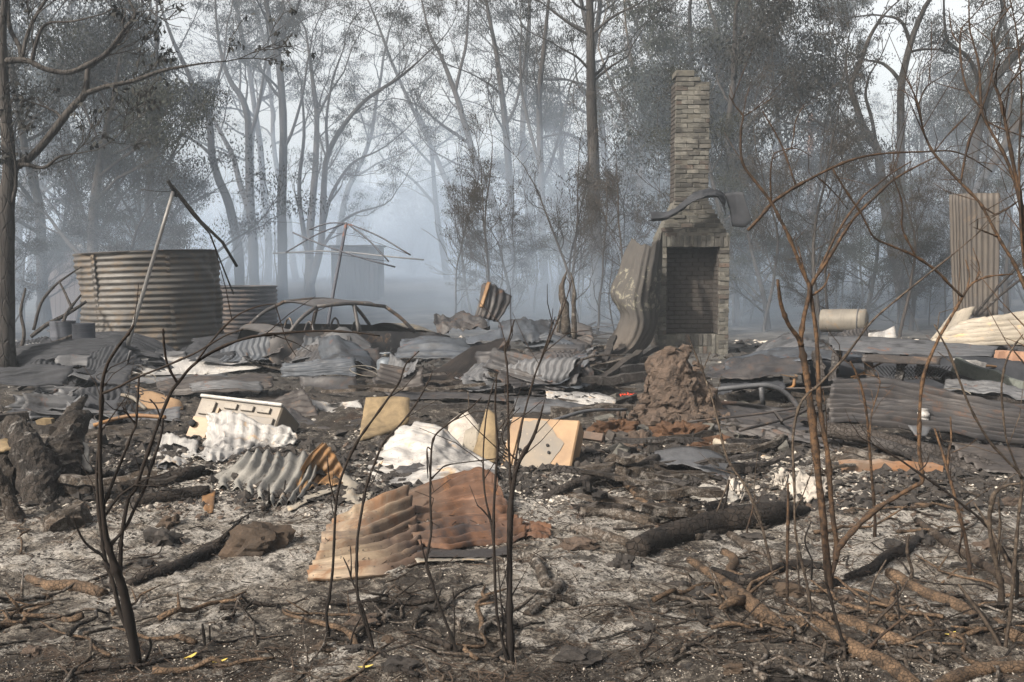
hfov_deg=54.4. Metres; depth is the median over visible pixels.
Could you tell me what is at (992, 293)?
leaning pole
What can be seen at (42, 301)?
fallen branch
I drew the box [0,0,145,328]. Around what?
bushy tree
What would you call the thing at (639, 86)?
bushy tree
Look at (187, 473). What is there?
fallen log
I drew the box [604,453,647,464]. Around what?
charred timber
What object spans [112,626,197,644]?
fallen branch
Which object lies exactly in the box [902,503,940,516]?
fallen branch
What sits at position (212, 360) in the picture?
tin sheet
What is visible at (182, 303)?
water tank
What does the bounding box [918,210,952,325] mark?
burnt sapling
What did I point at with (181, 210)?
burnt sapling
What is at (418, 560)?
roofing sheet
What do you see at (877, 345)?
roofing sheet
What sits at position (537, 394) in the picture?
tin sheet
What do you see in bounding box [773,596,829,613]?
fallen branch
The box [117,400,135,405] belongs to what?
charred timber
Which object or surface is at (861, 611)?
fallen branch
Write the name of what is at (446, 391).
charred timber
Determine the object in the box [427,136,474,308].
burnt sapling
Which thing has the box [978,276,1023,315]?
leaning pole
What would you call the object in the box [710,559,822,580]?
fallen branch
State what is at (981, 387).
roofing sheet
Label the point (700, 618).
fallen branch
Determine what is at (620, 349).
burnt rafter
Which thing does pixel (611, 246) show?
burnt sapling
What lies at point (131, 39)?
bushy tree
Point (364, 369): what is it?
wire coil
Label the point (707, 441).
clay lump
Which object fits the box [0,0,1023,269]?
sky
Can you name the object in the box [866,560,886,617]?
burnt stub
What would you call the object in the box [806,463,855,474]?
charred timber
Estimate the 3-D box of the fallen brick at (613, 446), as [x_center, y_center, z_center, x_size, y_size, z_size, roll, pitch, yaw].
[0.924,0.994,9.122,0.160,0.079,0.114,-23,-4,-37]
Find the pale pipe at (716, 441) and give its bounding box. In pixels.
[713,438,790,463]
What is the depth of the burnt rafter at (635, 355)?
14.38 m
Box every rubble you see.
[0,337,1023,514]
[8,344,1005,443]
[15,335,1019,513]
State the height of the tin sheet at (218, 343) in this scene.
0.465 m
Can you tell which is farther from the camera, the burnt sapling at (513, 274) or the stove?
the burnt sapling at (513, 274)
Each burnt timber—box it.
[0,410,29,421]
[35,418,54,424]
[85,429,151,438]
[409,402,513,409]
[550,403,635,418]
[580,371,647,385]
[590,355,650,367]
[594,364,645,375]
[831,453,904,461]
[838,459,942,472]
[916,364,1023,403]
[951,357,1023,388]
[953,358,986,366]
[994,350,1023,360]
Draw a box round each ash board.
[0,438,10,452]
[81,442,92,471]
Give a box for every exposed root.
[686,556,920,681]
[822,611,914,646]
[884,568,977,618]
[933,660,1023,681]
[992,616,1023,645]
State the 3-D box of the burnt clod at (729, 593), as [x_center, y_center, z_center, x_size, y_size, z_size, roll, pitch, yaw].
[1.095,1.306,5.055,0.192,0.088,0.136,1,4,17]
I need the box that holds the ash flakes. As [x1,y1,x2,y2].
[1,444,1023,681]
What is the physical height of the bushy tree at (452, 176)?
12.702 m
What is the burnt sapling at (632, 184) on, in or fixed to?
on the ground
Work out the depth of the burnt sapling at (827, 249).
36.46 m
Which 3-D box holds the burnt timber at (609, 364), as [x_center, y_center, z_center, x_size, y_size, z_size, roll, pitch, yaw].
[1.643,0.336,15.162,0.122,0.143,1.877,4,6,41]
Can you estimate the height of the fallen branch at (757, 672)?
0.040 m
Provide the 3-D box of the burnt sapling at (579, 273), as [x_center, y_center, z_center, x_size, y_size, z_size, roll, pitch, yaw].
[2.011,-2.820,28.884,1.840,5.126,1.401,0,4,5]
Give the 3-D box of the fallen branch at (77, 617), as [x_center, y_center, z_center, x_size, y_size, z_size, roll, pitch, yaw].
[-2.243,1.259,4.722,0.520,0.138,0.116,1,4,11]
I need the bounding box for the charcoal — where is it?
[0,396,1023,681]
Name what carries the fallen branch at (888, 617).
on the ground
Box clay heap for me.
[608,344,735,424]
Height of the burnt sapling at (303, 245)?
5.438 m
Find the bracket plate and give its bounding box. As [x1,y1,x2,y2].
[908,425,930,436]
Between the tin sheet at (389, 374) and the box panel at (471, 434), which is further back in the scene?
the tin sheet at (389, 374)
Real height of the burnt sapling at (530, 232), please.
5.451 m
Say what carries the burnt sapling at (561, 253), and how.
on the ground
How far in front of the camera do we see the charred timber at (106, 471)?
7.68 m
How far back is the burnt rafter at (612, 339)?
16.52 m
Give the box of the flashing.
[648,188,725,220]
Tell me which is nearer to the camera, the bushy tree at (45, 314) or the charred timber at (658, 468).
the charred timber at (658, 468)
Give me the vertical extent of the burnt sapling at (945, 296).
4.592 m
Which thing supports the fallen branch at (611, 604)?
on the ground
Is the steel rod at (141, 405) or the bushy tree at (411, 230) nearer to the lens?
the steel rod at (141, 405)
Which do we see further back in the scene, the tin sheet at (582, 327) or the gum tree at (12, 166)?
the tin sheet at (582, 327)
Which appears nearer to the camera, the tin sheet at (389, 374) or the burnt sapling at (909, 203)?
the tin sheet at (389, 374)
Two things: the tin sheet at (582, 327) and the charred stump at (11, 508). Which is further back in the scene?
the tin sheet at (582, 327)
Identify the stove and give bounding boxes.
[186,394,299,437]
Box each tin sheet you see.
[0,364,81,386]
[4,394,85,407]
[6,395,123,418]
[15,336,51,345]
[16,337,125,366]
[18,386,35,390]
[20,393,76,414]
[27,359,75,368]
[27,411,53,418]
[32,375,92,393]
[34,386,79,395]
[35,386,57,394]
[47,394,88,410]
[53,386,82,397]
[55,354,89,366]
[57,376,82,390]
[59,413,130,422]
[66,401,104,428]
[66,403,118,417]
[68,371,128,385]
[74,368,95,374]
[76,386,140,411]
[80,362,139,387]
[84,390,120,414]
[85,345,143,379]
[95,331,175,351]
[123,345,162,358]
[143,357,173,371]
[146,361,164,364]
[155,348,185,356]
[182,341,210,356]
[184,351,234,360]
[191,334,237,352]
[196,352,248,365]
[219,330,320,361]
[241,352,281,366]
[262,346,282,356]
[281,344,320,362]
[289,327,372,362]
[356,364,376,370]
[358,347,381,364]
[358,362,376,368]
[372,368,415,383]
[375,363,424,386]
[388,353,418,377]
[454,356,579,381]
[460,373,512,392]
[475,351,539,363]
[480,377,521,389]
[482,373,499,379]
[483,347,561,390]
[484,390,545,395]
[497,370,528,388]
[513,387,530,395]
[522,346,543,354]
[523,332,573,347]
[523,360,582,390]
[528,377,569,389]
[530,350,593,375]
[531,389,546,395]
[536,319,556,330]
[539,348,576,351]
[554,322,593,336]
[558,383,590,390]
[561,335,594,347]
[564,372,584,385]
[570,353,588,366]
[577,334,593,343]
[577,388,594,395]
[588,350,596,362]
[828,332,845,335]
[843,328,879,335]
[988,345,1012,357]
[1002,345,1023,350]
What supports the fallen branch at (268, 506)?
on the ground
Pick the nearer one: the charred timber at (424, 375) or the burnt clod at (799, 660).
the burnt clod at (799, 660)
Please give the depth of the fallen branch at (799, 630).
4.53 m
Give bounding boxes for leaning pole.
[126,180,237,345]
[973,263,1020,315]
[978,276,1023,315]
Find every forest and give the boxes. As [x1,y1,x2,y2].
[15,176,1023,275]
[49,190,931,275]
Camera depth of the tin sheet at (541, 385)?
12.54 m
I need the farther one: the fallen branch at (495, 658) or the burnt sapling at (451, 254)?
the burnt sapling at (451, 254)
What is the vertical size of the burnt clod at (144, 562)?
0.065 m
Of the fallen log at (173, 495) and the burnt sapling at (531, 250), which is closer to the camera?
the fallen log at (173, 495)
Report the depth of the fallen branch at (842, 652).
4.23 m
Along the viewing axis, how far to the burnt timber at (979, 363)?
12.55 m
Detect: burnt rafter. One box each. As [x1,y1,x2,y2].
[586,350,642,389]
[596,346,625,361]
[599,346,658,374]
[602,335,616,362]
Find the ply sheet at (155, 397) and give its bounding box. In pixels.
[135,386,183,409]
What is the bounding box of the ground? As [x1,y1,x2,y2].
[0,270,1023,681]
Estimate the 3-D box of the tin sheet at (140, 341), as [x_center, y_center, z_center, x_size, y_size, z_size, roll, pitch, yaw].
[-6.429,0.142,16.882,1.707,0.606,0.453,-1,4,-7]
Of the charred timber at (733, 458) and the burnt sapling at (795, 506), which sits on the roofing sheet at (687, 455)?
the charred timber at (733, 458)
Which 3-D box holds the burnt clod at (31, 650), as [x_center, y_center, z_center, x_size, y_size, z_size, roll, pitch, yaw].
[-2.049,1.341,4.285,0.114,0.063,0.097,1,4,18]
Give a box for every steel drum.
[49,320,75,340]
[71,323,95,338]
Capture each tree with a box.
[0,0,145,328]
[0,0,163,241]
[0,0,236,253]
[0,0,315,366]
[1,1,142,313]
[7,0,330,260]
[10,0,90,227]
[11,0,102,291]
[62,0,258,284]
[81,0,274,248]
[84,75,222,247]
[102,0,309,284]
[170,0,370,281]
[179,0,340,281]
[192,0,368,278]
[209,0,408,301]
[256,0,482,296]
[291,0,514,280]
[295,139,390,245]
[317,0,451,244]
[324,0,519,289]
[337,39,484,279]
[337,116,402,244]
[372,137,458,275]
[393,0,564,291]
[416,115,474,273]
[421,0,643,296]
[425,108,523,278]
[429,0,650,285]
[452,0,640,280]
[472,0,711,319]
[483,22,652,281]
[483,103,585,282]
[507,0,693,281]
[549,0,820,244]
[553,12,724,252]
[555,0,900,314]
[561,57,669,294]
[568,0,853,215]
[597,0,856,308]
[627,0,741,268]
[635,0,812,204]
[637,49,785,325]
[656,0,867,311]
[671,0,816,140]
[707,0,878,279]
[730,41,915,321]
[742,0,917,324]
[771,90,919,308]
[790,0,1023,317]
[800,0,876,281]
[821,8,1012,295]
[862,51,961,277]
[874,1,1023,192]
[883,0,1023,244]
[898,0,1023,279]
[905,6,1023,298]
[928,0,1023,315]
[928,9,1023,308]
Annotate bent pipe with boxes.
[93,413,166,426]
[688,405,803,422]
[738,399,823,431]
[785,386,830,388]
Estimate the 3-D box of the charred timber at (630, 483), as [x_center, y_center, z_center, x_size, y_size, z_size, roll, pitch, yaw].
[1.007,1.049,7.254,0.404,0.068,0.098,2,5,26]
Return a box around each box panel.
[448,411,476,445]
[463,424,479,450]
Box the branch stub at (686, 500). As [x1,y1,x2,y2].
[682,481,701,503]
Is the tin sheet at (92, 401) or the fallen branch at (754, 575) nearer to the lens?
the fallen branch at (754, 575)
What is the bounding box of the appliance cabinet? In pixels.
[498,417,583,467]
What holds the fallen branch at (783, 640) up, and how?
on the ground
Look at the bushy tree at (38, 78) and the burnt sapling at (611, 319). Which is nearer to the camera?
the burnt sapling at (611, 319)
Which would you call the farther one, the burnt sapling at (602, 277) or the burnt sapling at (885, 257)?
the burnt sapling at (885, 257)
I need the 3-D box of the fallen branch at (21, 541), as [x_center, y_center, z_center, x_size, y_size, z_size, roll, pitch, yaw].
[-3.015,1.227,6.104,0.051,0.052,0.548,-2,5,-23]
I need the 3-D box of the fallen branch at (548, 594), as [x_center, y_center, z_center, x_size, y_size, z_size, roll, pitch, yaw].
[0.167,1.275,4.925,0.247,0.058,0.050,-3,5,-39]
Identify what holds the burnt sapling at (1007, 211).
on the ground
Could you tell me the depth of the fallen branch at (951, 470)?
7.87 m
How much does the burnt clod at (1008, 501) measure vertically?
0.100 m
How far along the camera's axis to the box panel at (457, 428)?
9.19 m
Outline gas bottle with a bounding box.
[377,352,390,370]
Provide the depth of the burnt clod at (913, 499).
7.08 m
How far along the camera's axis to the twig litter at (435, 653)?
4.67 m
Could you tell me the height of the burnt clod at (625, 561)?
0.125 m
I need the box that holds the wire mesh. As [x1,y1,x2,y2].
[875,366,950,378]
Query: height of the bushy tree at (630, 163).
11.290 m
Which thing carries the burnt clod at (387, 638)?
on the ground
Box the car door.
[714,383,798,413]
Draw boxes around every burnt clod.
[12,593,19,597]
[20,644,43,655]
[34,593,51,599]
[95,486,117,494]
[132,558,153,567]
[143,526,184,546]
[155,513,180,529]
[231,472,237,479]
[309,640,335,654]
[342,613,380,627]
[345,643,363,652]
[380,655,419,672]
[381,634,397,643]
[418,603,437,608]
[552,536,599,550]
[552,645,604,667]
[573,562,584,567]
[601,657,619,666]
[606,553,634,569]
[626,633,640,641]
[632,621,655,632]
[668,580,690,586]
[680,662,692,670]
[687,585,715,596]
[703,532,720,540]
[713,589,738,600]
[722,663,749,675]
[731,532,775,541]
[744,472,761,478]
[772,582,805,597]
[793,655,815,666]
[833,576,844,587]
[836,595,854,601]
[843,508,856,514]
[877,597,894,608]
[883,538,902,547]
[903,494,919,505]
[909,529,935,545]
[949,562,976,570]
[971,538,1003,550]
[995,496,1018,506]
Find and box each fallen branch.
[0,572,74,602]
[0,591,84,622]
[0,598,70,612]
[0,600,53,618]
[0,602,50,627]
[0,607,52,629]
[0,608,110,621]
[0,640,26,645]
[1,611,28,623]
[17,520,30,535]
[17,532,27,553]
[19,288,25,345]
[20,655,208,681]
[24,574,108,597]
[30,300,86,337]
[32,266,80,329]
[37,638,92,681]
[40,621,111,656]
[52,334,71,341]
[58,281,72,308]
[62,294,81,320]
[65,608,106,636]
[82,614,158,635]
[87,544,162,581]
[100,578,116,592]
[110,585,160,615]
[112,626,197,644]
[124,567,147,578]
[126,519,240,585]
[145,588,263,602]
[152,656,275,674]
[157,591,246,621]
[198,534,229,548]
[212,634,291,643]
[219,597,304,609]
[221,594,248,620]
[228,499,270,524]
[229,589,266,646]
[250,649,344,681]
[260,480,285,509]
[282,608,357,643]
[285,591,359,615]
[294,622,336,681]
[315,589,437,606]
[319,636,421,677]
[339,645,387,681]
[354,595,412,634]
[361,581,416,630]
[371,585,431,598]
[381,605,403,623]
[387,620,443,636]
[395,626,452,650]
[410,583,482,626]
[410,638,515,664]
[422,661,450,681]
[455,617,462,630]
[456,631,520,647]
[456,633,487,660]
[475,585,512,633]
[478,591,538,640]
[492,612,518,661]
[504,621,544,633]
[512,552,564,615]
[513,603,658,612]
[521,588,576,605]
[528,593,566,607]
[570,524,629,546]
[578,507,659,527]
[580,354,619,360]
[588,616,713,641]
[609,549,696,569]
[613,518,673,530]
[619,481,647,502]
[622,631,734,669]
[628,601,793,630]
[634,625,674,681]
[640,591,722,606]
[651,571,722,602]
[659,500,681,520]
[660,604,694,613]
[663,591,716,607]
[668,632,717,662]
[669,626,740,663]
[671,571,705,594]
[678,584,728,598]
[688,642,823,679]
[690,641,754,665]
[696,601,709,625]
[700,565,814,643]
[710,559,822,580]
[710,621,789,632]
[713,654,809,681]
[716,577,849,585]
[719,585,746,589]
[720,547,743,574]
[721,605,739,611]
[724,618,771,625]
[724,656,862,670]
[726,531,805,559]
[738,550,757,558]
[739,633,782,641]
[745,573,845,610]
[745,585,785,611]
[745,626,778,631]
[746,566,783,592]
[748,571,779,580]
[752,635,768,681]
[753,522,778,529]
[769,629,821,643]
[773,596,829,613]
[775,577,905,620]
[775,614,803,634]
[779,604,817,642]
[786,603,835,624]
[792,607,870,676]
[797,515,840,534]
[798,525,820,541]
[801,608,817,646]
[802,596,847,614]
[803,647,848,666]
[813,505,907,533]
[816,656,843,681]
[821,597,860,615]
[823,577,896,609]
[834,587,943,618]
[837,638,846,660]
[841,609,895,616]
[842,555,850,568]
[842,654,917,671]
[844,530,926,579]
[845,493,871,499]
[850,629,946,658]
[852,502,963,511]
[862,633,937,655]
[871,542,919,579]
[872,620,899,637]
[880,591,942,639]
[883,484,938,510]
[883,487,931,506]
[883,640,923,675]
[883,653,948,666]
[885,577,899,620]
[887,594,925,607]
[890,525,898,537]
[893,606,911,637]
[894,597,1004,635]
[894,645,979,660]
[896,526,969,533]
[899,644,931,651]
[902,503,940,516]
[903,601,1023,636]
[903,616,943,631]
[904,639,957,659]
[914,517,1023,593]
[914,551,997,587]
[915,580,992,590]
[917,606,938,625]
[918,517,995,535]
[929,627,993,672]
[930,602,981,606]
[935,490,981,497]
[935,619,972,629]
[939,466,964,486]
[940,621,984,630]
[941,560,1000,582]
[941,590,996,621]
[942,602,1023,610]
[948,623,1023,633]
[948,625,1023,638]
[949,594,1005,607]
[954,591,1023,620]
[956,616,991,633]
[960,477,1006,488]
[961,593,1018,609]
[963,647,1000,681]
[964,615,984,661]
[976,600,1023,607]
[1002,545,1022,552]
[1003,608,1021,616]
[1005,593,1023,597]
[1005,641,1023,655]
[1012,541,1023,561]
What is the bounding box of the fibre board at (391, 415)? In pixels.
[360,396,409,440]
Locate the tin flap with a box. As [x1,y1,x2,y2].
[724,192,751,227]
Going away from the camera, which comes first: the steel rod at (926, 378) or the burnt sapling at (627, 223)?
the steel rod at (926, 378)
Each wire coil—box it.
[72,378,91,386]
[94,413,119,420]
[95,372,130,383]
[125,387,143,394]
[128,373,155,383]
[134,390,165,402]
[349,365,377,376]
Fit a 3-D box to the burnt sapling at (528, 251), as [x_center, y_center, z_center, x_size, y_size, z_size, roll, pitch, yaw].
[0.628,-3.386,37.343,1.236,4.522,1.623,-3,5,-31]
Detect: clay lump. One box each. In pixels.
[586,418,638,434]
[624,429,649,448]
[638,406,681,425]
[649,419,709,443]
[690,434,731,446]
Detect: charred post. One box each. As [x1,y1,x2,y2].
[811,349,825,383]
[828,350,842,383]
[864,353,875,377]
[895,355,908,380]
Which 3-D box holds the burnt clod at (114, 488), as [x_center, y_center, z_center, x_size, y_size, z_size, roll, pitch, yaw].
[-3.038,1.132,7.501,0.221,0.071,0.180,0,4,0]
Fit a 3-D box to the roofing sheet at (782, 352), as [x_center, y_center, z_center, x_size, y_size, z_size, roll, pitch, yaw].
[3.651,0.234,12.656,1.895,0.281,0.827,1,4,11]
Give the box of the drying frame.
[273,250,423,260]
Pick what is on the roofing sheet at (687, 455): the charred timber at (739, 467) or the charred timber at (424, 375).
the charred timber at (739, 467)
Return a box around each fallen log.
[81,471,123,477]
[117,465,205,492]
[134,485,209,507]
[626,502,810,556]
[693,528,727,540]
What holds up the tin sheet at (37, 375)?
on the ground
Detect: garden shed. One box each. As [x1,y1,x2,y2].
[47,242,105,319]
[328,245,385,299]
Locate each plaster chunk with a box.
[729,477,744,502]
[773,467,789,489]
[788,470,827,504]
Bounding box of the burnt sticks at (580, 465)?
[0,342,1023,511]
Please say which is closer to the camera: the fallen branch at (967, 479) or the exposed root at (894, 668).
the exposed root at (894, 668)
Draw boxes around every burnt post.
[556,293,564,332]
[558,271,570,334]
[570,272,576,338]
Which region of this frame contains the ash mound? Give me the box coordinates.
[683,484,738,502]
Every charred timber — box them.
[39,434,49,437]
[57,474,117,487]
[63,484,94,494]
[81,467,111,475]
[82,469,158,485]
[102,424,124,430]
[115,475,177,484]
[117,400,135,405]
[123,382,156,388]
[241,359,279,369]
[261,366,281,371]
[321,387,408,392]
[348,384,424,390]
[356,370,376,376]
[364,387,457,391]
[366,372,446,381]
[375,382,485,392]
[425,382,447,386]
[429,379,459,383]
[434,390,456,398]
[488,372,587,392]
[510,349,524,352]
[552,465,633,479]
[556,397,595,402]
[564,469,640,481]
[566,493,655,506]
[570,499,636,509]
[577,462,634,469]
[582,481,597,494]
[583,393,636,405]
[585,347,604,350]
[591,480,621,486]
[592,340,606,343]
[592,491,607,500]
[596,387,629,394]
[598,354,625,358]
[600,383,625,386]
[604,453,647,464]
[605,386,635,391]
[606,471,671,482]
[613,436,703,443]
[614,465,646,475]
[614,476,661,484]
[617,448,655,470]
[624,464,662,472]
[624,479,673,489]
[630,502,702,509]
[633,486,725,499]
[634,502,697,517]
[639,471,709,480]
[641,479,720,489]
[643,436,680,444]
[648,460,718,466]
[654,463,686,469]
[654,466,717,476]
[654,486,697,501]
[659,430,716,442]
[664,476,701,485]
[694,452,761,465]
[696,443,747,452]
[722,444,758,452]
[725,462,767,473]
[726,438,789,445]
[745,454,801,465]
[752,434,788,451]
[766,383,830,390]
[787,439,864,445]
[790,404,825,415]
[791,392,829,400]
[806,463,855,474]
[838,445,895,460]
[840,446,877,451]
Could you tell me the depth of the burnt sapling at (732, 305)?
28.66 m
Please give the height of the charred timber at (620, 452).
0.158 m
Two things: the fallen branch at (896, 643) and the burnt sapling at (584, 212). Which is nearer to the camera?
the fallen branch at (896, 643)
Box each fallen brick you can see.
[583,431,604,441]
[594,413,614,421]
[605,430,616,440]
[606,443,618,450]
[610,393,619,397]
[612,443,629,453]
[616,431,627,437]
[638,424,648,429]
[703,422,713,429]
[721,430,744,437]
[724,431,734,437]
[727,426,739,430]
[777,440,789,451]
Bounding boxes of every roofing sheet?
[123,406,181,420]
[126,373,228,384]
[133,357,261,374]
[155,432,197,466]
[156,373,273,395]
[156,444,167,469]
[189,379,263,391]
[191,410,297,461]
[202,490,214,513]
[211,448,316,506]
[265,388,317,415]
[280,357,355,376]
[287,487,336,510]
[288,408,362,430]
[296,388,361,411]
[297,442,342,492]
[299,376,356,389]
[307,484,433,581]
[318,335,372,369]
[342,474,372,503]
[367,421,499,487]
[382,392,545,400]
[393,463,438,473]
[394,335,481,358]
[408,467,526,549]
[415,557,486,562]
[417,545,506,557]
[422,338,503,390]
[433,310,489,333]
[465,328,502,343]
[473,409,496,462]
[475,283,511,321]
[479,282,490,307]
[498,317,552,343]
[498,337,510,350]
[514,397,583,414]
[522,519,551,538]
[546,390,615,404]
[548,344,584,350]
[604,233,662,353]
[654,446,745,483]
[706,354,810,379]
[714,424,844,450]
[718,376,785,394]
[718,405,828,429]
[723,346,863,369]
[753,332,825,352]
[808,351,1023,388]
[826,377,1023,445]
[828,336,998,356]
[861,354,942,364]
[868,326,896,337]
[930,306,975,339]
[931,311,1023,344]
[943,376,1023,401]
[951,442,1023,474]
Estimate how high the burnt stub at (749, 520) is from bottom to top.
0.394 m
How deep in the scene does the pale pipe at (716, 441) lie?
8.87 m
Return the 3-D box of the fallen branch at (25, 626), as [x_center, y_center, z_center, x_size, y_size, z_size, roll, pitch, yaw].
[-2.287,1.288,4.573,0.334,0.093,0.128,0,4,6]
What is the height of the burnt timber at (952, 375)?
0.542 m
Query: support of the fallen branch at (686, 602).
on the ground
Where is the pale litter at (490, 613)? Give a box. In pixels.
[0,468,1023,681]
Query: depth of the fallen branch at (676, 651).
4.41 m
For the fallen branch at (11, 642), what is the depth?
4.36 m
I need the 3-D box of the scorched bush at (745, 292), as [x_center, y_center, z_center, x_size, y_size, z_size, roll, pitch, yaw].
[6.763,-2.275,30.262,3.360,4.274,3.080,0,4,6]
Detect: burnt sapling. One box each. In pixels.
[15,173,35,315]
[16,140,75,326]
[33,161,122,250]
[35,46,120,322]
[52,142,129,250]
[70,238,379,663]
[112,153,158,248]
[126,138,195,250]
[143,143,193,233]
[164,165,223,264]
[177,154,199,239]
[211,178,272,278]
[238,192,262,284]
[242,189,276,284]
[258,167,287,287]
[262,186,295,282]
[299,183,316,291]
[325,351,418,640]
[343,370,436,653]
[415,397,521,651]
[420,277,599,663]
[422,140,506,312]
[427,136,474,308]
[427,164,470,299]
[437,69,525,273]
[438,111,495,314]
[439,92,526,325]
[440,175,467,284]
[444,217,477,310]
[450,170,498,297]
[452,173,490,294]
[474,205,514,288]
[476,219,526,322]
[485,127,602,321]
[489,118,537,306]
[492,225,523,296]
[505,159,551,312]
[514,194,538,305]
[516,166,554,295]
[521,132,579,298]
[522,200,537,293]
[529,202,590,310]
[532,71,625,322]
[535,115,613,305]
[538,155,618,306]
[544,176,587,302]
[550,241,571,295]
[551,158,610,316]
[567,78,633,279]
[569,218,619,311]
[570,79,663,265]
[576,208,596,322]
[583,222,619,331]
[585,115,629,334]
[588,142,649,288]
[600,93,651,276]
[601,146,622,295]
[604,202,620,283]
[610,115,668,240]
[615,113,659,242]
[615,171,650,252]
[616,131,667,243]
[620,209,643,243]
[620,212,646,253]
[621,155,734,266]
[688,336,773,575]
[712,116,735,319]
[724,48,1012,589]
[728,49,810,331]
[729,158,755,325]
[729,189,789,298]
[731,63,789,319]
[737,157,773,260]
[739,162,773,321]
[739,233,776,320]
[748,231,793,314]
[752,0,891,338]
[774,112,865,339]
[791,212,997,618]
[794,178,822,300]
[802,149,854,295]
[807,176,846,306]
[816,154,874,308]
[819,109,877,308]
[825,343,894,536]
[838,144,878,308]
[845,409,1018,599]
[854,220,922,331]
[862,207,922,297]
[863,105,945,320]
[864,244,889,317]
[866,59,950,337]
[880,188,952,297]
[887,124,936,328]
[888,0,1023,363]
[892,90,952,314]
[896,153,938,306]
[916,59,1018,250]
[916,177,949,315]
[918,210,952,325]
[922,139,957,257]
[924,102,1009,240]
[925,159,945,260]
[928,144,963,256]
[928,161,986,267]
[933,181,952,321]
[934,308,1023,647]
[934,417,989,574]
[940,169,1023,302]
[973,469,1023,610]
[978,165,1020,244]
[998,196,1023,314]
[1003,164,1018,307]
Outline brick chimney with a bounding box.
[651,70,729,354]
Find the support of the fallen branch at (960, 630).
on the ground
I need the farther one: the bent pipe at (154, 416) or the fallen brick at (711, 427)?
the bent pipe at (154, 416)
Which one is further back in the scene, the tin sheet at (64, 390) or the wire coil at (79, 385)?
the wire coil at (79, 385)
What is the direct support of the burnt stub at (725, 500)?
on the ground
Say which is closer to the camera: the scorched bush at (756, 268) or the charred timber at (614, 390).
the charred timber at (614, 390)
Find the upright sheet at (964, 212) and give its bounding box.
[949,193,999,316]
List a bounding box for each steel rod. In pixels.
[120,393,146,409]
[126,350,141,372]
[554,408,627,419]
[767,378,795,389]
[774,411,783,424]
[853,363,881,378]
[909,376,941,379]
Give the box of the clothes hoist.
[285,222,410,323]
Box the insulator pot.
[917,408,929,419]
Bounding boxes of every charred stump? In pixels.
[0,414,59,505]
[0,451,18,494]
[0,467,26,521]
[18,410,92,496]
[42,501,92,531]
[48,396,86,434]
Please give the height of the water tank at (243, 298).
1.199 m
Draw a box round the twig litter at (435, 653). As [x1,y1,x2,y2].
[0,456,1023,681]
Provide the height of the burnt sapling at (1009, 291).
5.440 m
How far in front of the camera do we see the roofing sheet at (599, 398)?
12.08 m
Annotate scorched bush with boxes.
[15,168,124,328]
[15,202,63,322]
[58,159,223,283]
[68,133,190,253]
[445,198,551,318]
[530,180,616,313]
[591,215,660,321]
[708,163,811,329]
[722,204,791,319]
[749,208,867,333]
[815,172,945,316]
[832,184,955,330]
[922,169,1023,314]
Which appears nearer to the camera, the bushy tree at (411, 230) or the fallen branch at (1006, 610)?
the fallen branch at (1006, 610)
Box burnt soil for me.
[0,429,1023,681]
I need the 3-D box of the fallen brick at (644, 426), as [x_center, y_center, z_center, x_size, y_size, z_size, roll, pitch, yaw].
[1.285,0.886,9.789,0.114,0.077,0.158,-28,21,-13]
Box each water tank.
[72,249,223,350]
[220,285,277,336]
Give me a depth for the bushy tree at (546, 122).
49.75 m
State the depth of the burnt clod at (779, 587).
5.12 m
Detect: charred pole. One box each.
[535,454,660,500]
[817,421,916,448]
[871,436,972,473]
[912,456,981,472]
[916,442,1011,474]
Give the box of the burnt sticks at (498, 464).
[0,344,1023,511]
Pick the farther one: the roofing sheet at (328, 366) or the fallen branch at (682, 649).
the roofing sheet at (328, 366)
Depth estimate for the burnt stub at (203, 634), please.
4.30 m
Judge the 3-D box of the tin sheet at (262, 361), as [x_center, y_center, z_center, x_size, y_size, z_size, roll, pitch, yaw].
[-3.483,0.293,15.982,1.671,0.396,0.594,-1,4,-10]
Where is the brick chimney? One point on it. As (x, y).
(694, 297)
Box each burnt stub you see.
[194,624,205,645]
[209,626,210,641]
[721,479,729,509]
[746,492,762,532]
[779,474,789,601]
[789,531,799,588]
[804,521,812,579]
[820,572,847,653]
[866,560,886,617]
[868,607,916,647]
[873,572,926,624]
[895,584,918,628]
[905,534,918,580]
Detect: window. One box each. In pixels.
[198,400,216,414]
[223,402,237,409]
[240,404,254,411]
[256,406,270,413]
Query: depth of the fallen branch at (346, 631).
4.54 m
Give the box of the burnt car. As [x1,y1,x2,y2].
[237,297,450,363]
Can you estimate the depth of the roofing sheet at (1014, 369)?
13.05 m
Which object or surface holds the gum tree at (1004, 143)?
on the ground
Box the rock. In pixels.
[218,521,295,558]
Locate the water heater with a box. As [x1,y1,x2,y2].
[819,308,868,331]
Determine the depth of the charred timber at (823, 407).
10.47 m
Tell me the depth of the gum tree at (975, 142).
32.33 m
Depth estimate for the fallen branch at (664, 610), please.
4.84 m
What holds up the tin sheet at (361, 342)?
on the tin sheet at (305, 353)
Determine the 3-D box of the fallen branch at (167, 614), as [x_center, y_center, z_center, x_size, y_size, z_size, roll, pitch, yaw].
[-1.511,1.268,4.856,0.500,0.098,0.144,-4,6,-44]
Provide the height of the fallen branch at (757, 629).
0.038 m
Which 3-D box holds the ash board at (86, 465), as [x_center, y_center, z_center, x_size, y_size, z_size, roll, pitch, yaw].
[-3.298,0.875,7.647,0.105,0.248,0.216,-3,5,-33]
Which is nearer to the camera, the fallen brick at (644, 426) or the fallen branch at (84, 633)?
the fallen branch at (84, 633)

